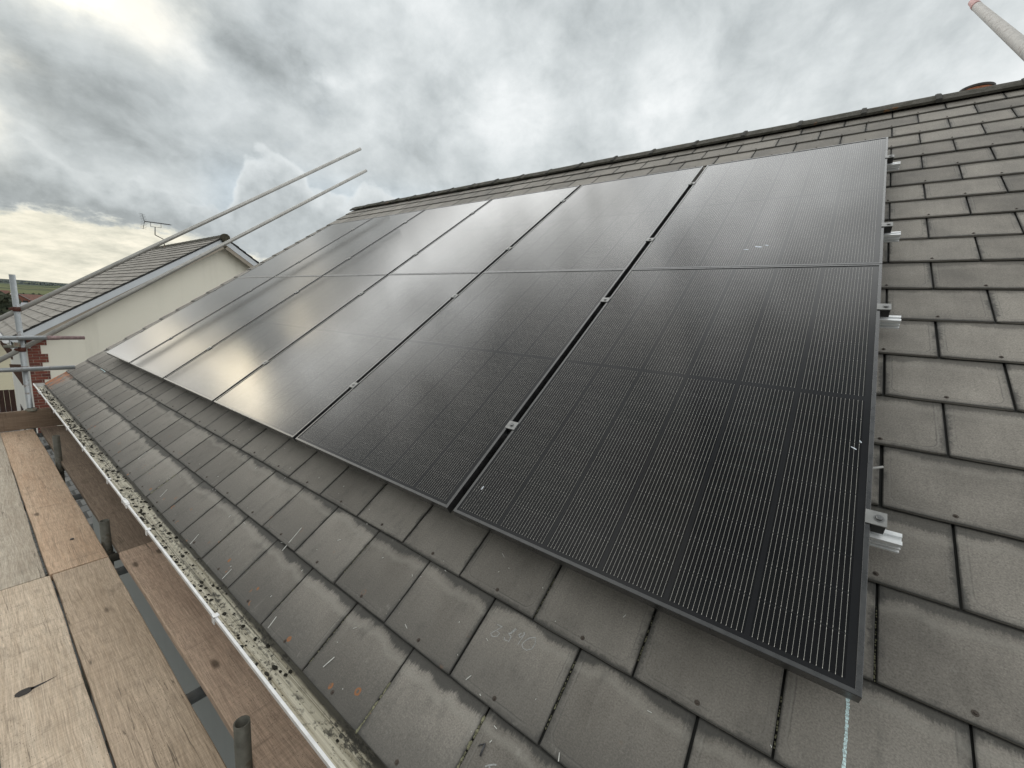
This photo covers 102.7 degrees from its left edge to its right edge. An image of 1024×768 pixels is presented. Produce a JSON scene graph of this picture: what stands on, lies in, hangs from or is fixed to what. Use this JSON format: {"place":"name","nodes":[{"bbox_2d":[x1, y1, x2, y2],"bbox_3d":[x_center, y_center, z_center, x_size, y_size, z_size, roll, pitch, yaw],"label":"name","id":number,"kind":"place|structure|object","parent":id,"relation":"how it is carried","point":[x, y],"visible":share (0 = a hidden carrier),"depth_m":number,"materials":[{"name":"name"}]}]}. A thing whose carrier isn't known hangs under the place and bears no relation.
{"place":"outdoors","nodes":[
{"label":"outdoors","id":0,"kind":"place"},
{"bbox_2d":[10,293,31,302],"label":"house","id":1,"kind":"structure","parent":0,"point":[24,299],"depth_m":128.47,"materials":[{"name":"red brick"}]},
{"bbox_2d":[20,294,42,300],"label":"house","id":2,"kind":"structure","parent":0,"point":[31,297],"depth_m":150.16,"materials":[{"name":"red brick"}]},
{"bbox_2d":[0,279,67,294],"bbox_3d":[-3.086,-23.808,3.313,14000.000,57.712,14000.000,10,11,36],"label":"hills","id":3,"kind":"structure","parent":0,"point":[27,288],"depth_m":471.17,"materials":[{"name":"green plant"}]},
{"bbox_2d":[0,280,66,286],"bbox_3d":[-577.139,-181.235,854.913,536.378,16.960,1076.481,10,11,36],"label":"wood","id":4,"kind":"object","parent":3,"relation":"on","point":[34,283],"visible":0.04,"depth_m":720.94,"materials":[{"name":"green plant"}]},
{"bbox_2d":[0,408,75,650],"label":"path","id":5,"kind":"structure","parent":0,"point":[39,553],"depth_m":9.53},
{"bbox_2d":[0,390,16,412],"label":"garden fence","id":6,"kind":"object","parent":5,"relation":"on","point":[7,400],"visible":0.24,"depth_m":17.30,"materials":[{"name":"brown wood"}]},
{"bbox_2d":[0,340,114,767],"bbox_3d":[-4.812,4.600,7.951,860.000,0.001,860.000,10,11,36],"label":"ground","id":7,"kind":"structure","parent":0,"point":[6,381],"depth_m":26.14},
{"bbox_2d":[0,291,12,315],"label":"tree","id":8,"kind":"object","parent":7,"relation":"on","point":[5,299],"visible":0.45,"depth_m":38.38,"materials":[{"name":"green plant"}]},
{"bbox_2d":[3,274,59,603],"bbox_3d":[-5.587,1.890,4.899,0.147,6.230,0.206,29,27,69],"label":"scaffold standard","id":9,"kind":"object","parent":7,"relation":"on","point":[19,346],"visible":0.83,"depth_m":4.51,"materials":[{"name":"silver metal"}]},
{"bbox_2d":[0,408,63,431],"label":"toe board","id":10,"kind":"object","parent":9,"relation":"attached to","point":[25,419],"visible":0.82,"depth_m":4.59,"materials":[{"name":"brown wood"}]},
{"bbox_2d":[0,365,74,371],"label":"ledger","id":11,"kind":"object","parent":9,"relation":"attached to","point":[41,368],"visible":1,"depth_m":4.61,"materials":[{"name":"silver metal"}]},
{"bbox_2d":[0,336,84,339],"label":"ledger","id":12,"kind":"object","parent":9,"relation":"attached to","point":[41,337],"visible":1,"depth_m":4.60,"materials":[{"name":"silver metal"}]},
{"bbox_2d":[0,148,361,320],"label":"guard rail","id":13,"kind":"object","parent":9,"relation":"attached to","point":[105,269],"visible":1,"depth_m":5.38,"materials":[{"name":"silver metal"}]},
{"bbox_2d":[0,169,366,362],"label":"guard rail","id":14,"kind":"object","parent":9,"relation":"attached to","point":[110,302],"visible":1,"depth_m":5.49,"materials":[{"name":"silver metal"}]},
{"bbox_2d":[39,437,93,530],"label":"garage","id":15,"kind":"structure","parent":7,"relation":"on","point":[84,507],"depth_m":7.54,"materials":[{"name":"grey"}]},
{"bbox_2d":[52,435,91,702],"bbox_3d":[-4.345,2.830,4.133,0.088,4.772,0.088,10,11,36],"label":"scaffold standard","id":16,"kind":"object","parent":7,"relation":"on","point":[57,450],"visible":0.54,"depth_m":3.79,"materials":[{"name":"grey metal"}]},
{"bbox_2d":[99,519,114,565],"bbox_3d":[-2.750,3.174,2.975,0.088,4.658,0.088,10,11,36],"label":"scaffold standard","id":17,"kind":"object","parent":7,"relation":"on","point":[105,533],"visible":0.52,"depth_m":2.62,"materials":[{"name":"grey metal"}]},
{"bbox_2d":[233,715,252,767],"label":"scaffold standard","id":18,"kind":"object","parent":7,"relation":"on","point":[242,740],"visible":1,"depth_m":1.36,"materials":[{"name":"grey metal"}]},
{"bbox_2d":[33,78,1023,767],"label":"house","id":19,"kind":"structure","parent":7,"relation":"on","point":[391,626],"depth_m":1.31,"materials":[{"name":"stone"}]},
{"bbox_2d":[39,387,350,761],"bbox_3d":[-2.319,0.672,2.491,8.715,0.037,0.114,10,11,36],"label":"moss debris","id":20,"kind":"object","parent":19,"relation":"on","point":[275,667],"visible":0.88,"depth_m":2.16,"materials":[{"name":"plant"}]},
{"bbox_2d":[140,330,901,553],"bbox_3d":[-1.848,-0.115,3.113,7.097,0.128,0.088,10,11,36],"label":"mounting rail","id":21,"kind":"object","parent":19,"relation":"attached to","point":[882,537],"visible":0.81,"depth_m":1.04,"materials":[{"name":"metal"}]},
{"bbox_2d":[106,277,272,364],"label":"solar panel","id":22,"kind":"object","parent":21,"relation":"attached to","point":[138,345],"visible":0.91,"depth_m":4.95,"materials":[{"name":"black glass"}]},
{"bbox_2d":[130,276,321,380],"bbox_3d":[-3.007,-0.691,4.366,1.134,1.052,1.456,10,11,36],"label":"solar panel","id":23,"kind":"object","parent":21,"relation":"attached to","point":[162,361],"visible":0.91,"depth_m":4.25,"materials":[{"name":"black glass"}]},
{"bbox_2d":[164,274,386,403],"bbox_3d":[-2.079,-0.523,3.684,1.134,1.052,1.456,10,11,36],"label":"solar panel","id":24,"kind":"object","parent":21,"relation":"attached to","point":[215,372],"visible":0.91,"depth_m":3.55,"materials":[{"name":"black glass"}]},
{"bbox_2d":[213,272,480,441],"bbox_3d":[-1.151,-0.355,3.002,1.134,1.052,1.456,10,11,36],"label":"solar panel","id":25,"kind":"object","parent":21,"relation":"attached to","point":[293,391],"visible":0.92,"depth_m":2.84,"materials":[{"name":"black glass"}]},
{"bbox_2d":[295,269,626,512],"bbox_3d":[-0.223,-0.189,2.319,1.134,1.052,1.456,10,11,36],"label":"solar panel","id":26,"kind":"object","parent":21,"relation":"attached to","point":[431,408],"visible":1,"depth_m":2.12,"materials":[{"name":"black glass"}]},
{"bbox_2d":[453,264,881,702],"bbox_3d":[0.706,-0.020,1.638,1.134,1.052,1.456,10,11,36],"label":"solar panel","id":27,"kind":"object","parent":21,"relation":"attached to","point":[693,447],"visible":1,"depth_m":1.35,"materials":[{"name":"black glass"}]},
{"bbox_2d":[213,289,900,328],"bbox_3d":[-1.331,-0.755,3.659,7.097,0.128,0.088,10,11,36],"label":"mounting rail","id":28,"kind":"object","parent":19,"relation":"attached to","point":[887,320],"visible":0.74,"depth_m":1.59,"materials":[{"name":"metal"}]},
{"bbox_2d":[259,222,900,264],"bbox_3d":[-0.946,-1.232,4.066,7.097,0.128,0.088,10,11,36],"label":"mounting rail","id":29,"kind":"object","parent":19,"relation":"attached to","point":[889,236],"visible":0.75,"depth_m":1.99,"materials":[{"name":"metal"}]},
{"bbox_2d":[239,218,371,276],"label":"solar panel","id":30,"kind":"object","parent":29,"relation":"attached to","point":[293,255],"visible":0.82,"depth_m":5.95,"materials":[{"name":"black glass"}]},
{"bbox_2d":[275,210,423,276],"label":"solar panel","id":31,"kind":"object","parent":29,"relation":"attached to","point":[333,255],"visible":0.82,"depth_m":5.25,"materials":[{"name":"black glass"}]},
{"bbox_2d":[323,199,490,275],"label":"solar panel","id":32,"kind":"object","parent":29,"relation":"attached to","point":[392,251],"visible":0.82,"depth_m":4.56,"materials":[{"name":"black glass"}]},
{"bbox_2d":[390,185,579,273],"bbox_3d":[-0.226,-1.500,3.979,1.134,1.052,1.456,10,11,36],"label":"solar panel","id":33,"kind":"object","parent":29,"relation":"attached to","point":[483,238],"visible":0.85,"depth_m":3.86,"materials":[{"name":"black glass"}]},
{"bbox_2d":[484,166,703,273],"bbox_3d":[0.703,-1.333,3.297,1.134,1.052,1.456,10,11,36],"label":"solar panel","id":34,"kind":"object","parent":29,"relation":"attached to","point":[611,224],"visible":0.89,"depth_m":3.16,"materials":[{"name":"black glass"}]},
{"bbox_2d":[631,137,887,268],"bbox_3d":[1.631,-1.165,2.615,1.134,1.052,1.456,10,11,36],"label":"solar panel","id":35,"kind":"object","parent":29,"relation":"attached to","point":[819,206],"visible":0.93,"depth_m":2.45,"materials":[{"name":"black glass"}]},
{"bbox_2d":[311,155,900,235],"bbox_3d":[-0.436,-1.863,4.605,7.097,0.128,0.088,10,11,36],"label":"mounting rail","id":36,"kind":"object","parent":19,"relation":"attached to","point":[892,165],"visible":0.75,"depth_m":2.53,"materials":[{"name":"metal"}]},
{"bbox_2d":[960,81,995,90],"bbox_3d":[3.739,-2.193,3.334,0.211,0.396,0.211,10,11,36],"label":"flue terminal","id":37,"kind":"object","parent":19,"relation":"on","point":[981,84],"visible":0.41,"depth_m":3.23,"materials":[{"name":"ceramic"}]},
{"bbox_2d":[968,0,1023,60],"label":"guard rail","id":38,"kind":"object","parent":19,"relation":"attached to","point":[1010,36],"visible":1,"depth_m":2.08,"materials":[{"name":"silver metal"}]},
{"bbox_2d":[0,234,258,432],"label":"neighbour house","id":39,"kind":"structure","parent":0,"point":[109,326],"depth_m":12.13,"materials":[{"name":"beige paint"}]},
{"bbox_2d":[140,213,169,244],"bbox_3d":[-14.336,-6.245,16.630,1.079,1.178,0.500,2,9,-7],"label":"tv aerial","id":40,"kind":"object","parent":39,"relation":"attached to","point":[151,226],"visible":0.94,"depth_m":16.47,"materials":[{"name":"metal"}]},
{"bbox_2d":[478,743,485,755],"bbox_3d":[-0.073,0.911,1.021,0.019,0.018,0.023,1,10,-14],"label":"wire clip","id":41,"kind":"object","parent":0,"point":[483,744],"visible":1,"depth_m":1.02,"materials":[{"name":"metal"}]},
{"bbox_2d":[0,0,1023,283],"label":"sky","id":42,"kind":"structure","parent":0,"point":[179,114],"materials":[{"name":"grey"}]},
{"bbox_3d":[-2.210,1.200,2.292,9.000,0.048,0.056,10,11,36],"label":"ledger","id":43,"kind":"object","parent":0,"visible":0},
{"bbox_2d":[23,493,82,510],"bbox_3d":[-3.874,0.966,2.787,0.048,0.048,1.800,10,11,36],"label":"transom","id":44,"kind":"object","parent":43,"relation":"on","point":[77,496],"depth_m":3.27,"materials":[{"name":"grey metal"}]},
{"bbox_2d":[0,429,108,579],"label":"scaffold board","id":45,"kind":"object","parent":44,"relation":"on","point":[57,518],"visible":0.95,"depth_m":2.97,"materials":[{"name":"orange wood"}]},
{"bbox_2d":[45,553,120,580],"bbox_3d":[-2.877,1.146,2.055,0.048,0.048,1.800,10,11,36],"label":"transom","id":46,"kind":"object","parent":43,"relation":"on","point":[114,557],"depth_m":2.55,"materials":[{"name":"grey metal"}]},
{"bbox_2d":[0,434,45,590],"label":"scaffold board","id":47,"kind":"object","parent":46,"relation":"on","point":[20,562],"visible":0.99,"depth_m":2.58,"materials":[{"name":"brown wood"}]},
{"bbox_2d":[54,566,128,596],"bbox_3d":[-2.717,1.175,1.937,0.048,0.048,1.800,10,11,36],"label":"transom","id":48,"kind":"object","parent":43,"relation":"on","point":[121,570],"depth_m":2.43,"materials":[{"name":"grey metal"}]},
{"bbox_2d":[40,425,152,553],"bbox_3d":[-3.674,0.808,3.570,4.107,0.042,0.229,10,11,35],"label":"scaffold board","id":49,"kind":"object","parent":48,"relation":"on","point":[100,496],"visible":0.48,"depth_m":3.24,"materials":[{"name":"brown wood"}]},
{"bbox_2d":[104,686,206,753],"bbox_3d":[-1.705,1.358,1.193,0.048,0.048,1.800,10,11,36],"label":"transom","id":50,"kind":"object","parent":43,"relation":"on","point":[195,695],"depth_m":1.69,"materials":[{"name":"grey metal"}]},
{"bbox_2d":[0,576,112,767],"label":"scaffold board","id":51,"kind":"object","parent":50,"relation":"on","point":[48,718],"visible":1,"depth_m":1.61,"materials":[{"name":"brown wood"}]},
{"bbox_2d":[52,557,226,767],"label":"scaffold board","id":52,"kind":"object","parent":50,"relation":"on","point":[147,716],"visible":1,"depth_m":1.69,"materials":[{"name":"brown wood"}]},
{"bbox_2d":[119,541,326,767],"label":"scaffold board","id":53,"kind":"object","parent":50,"relation":"on","point":[234,688],"visible":0.53,"depth_m":1.75,"materials":[{"name":"brown wood"}]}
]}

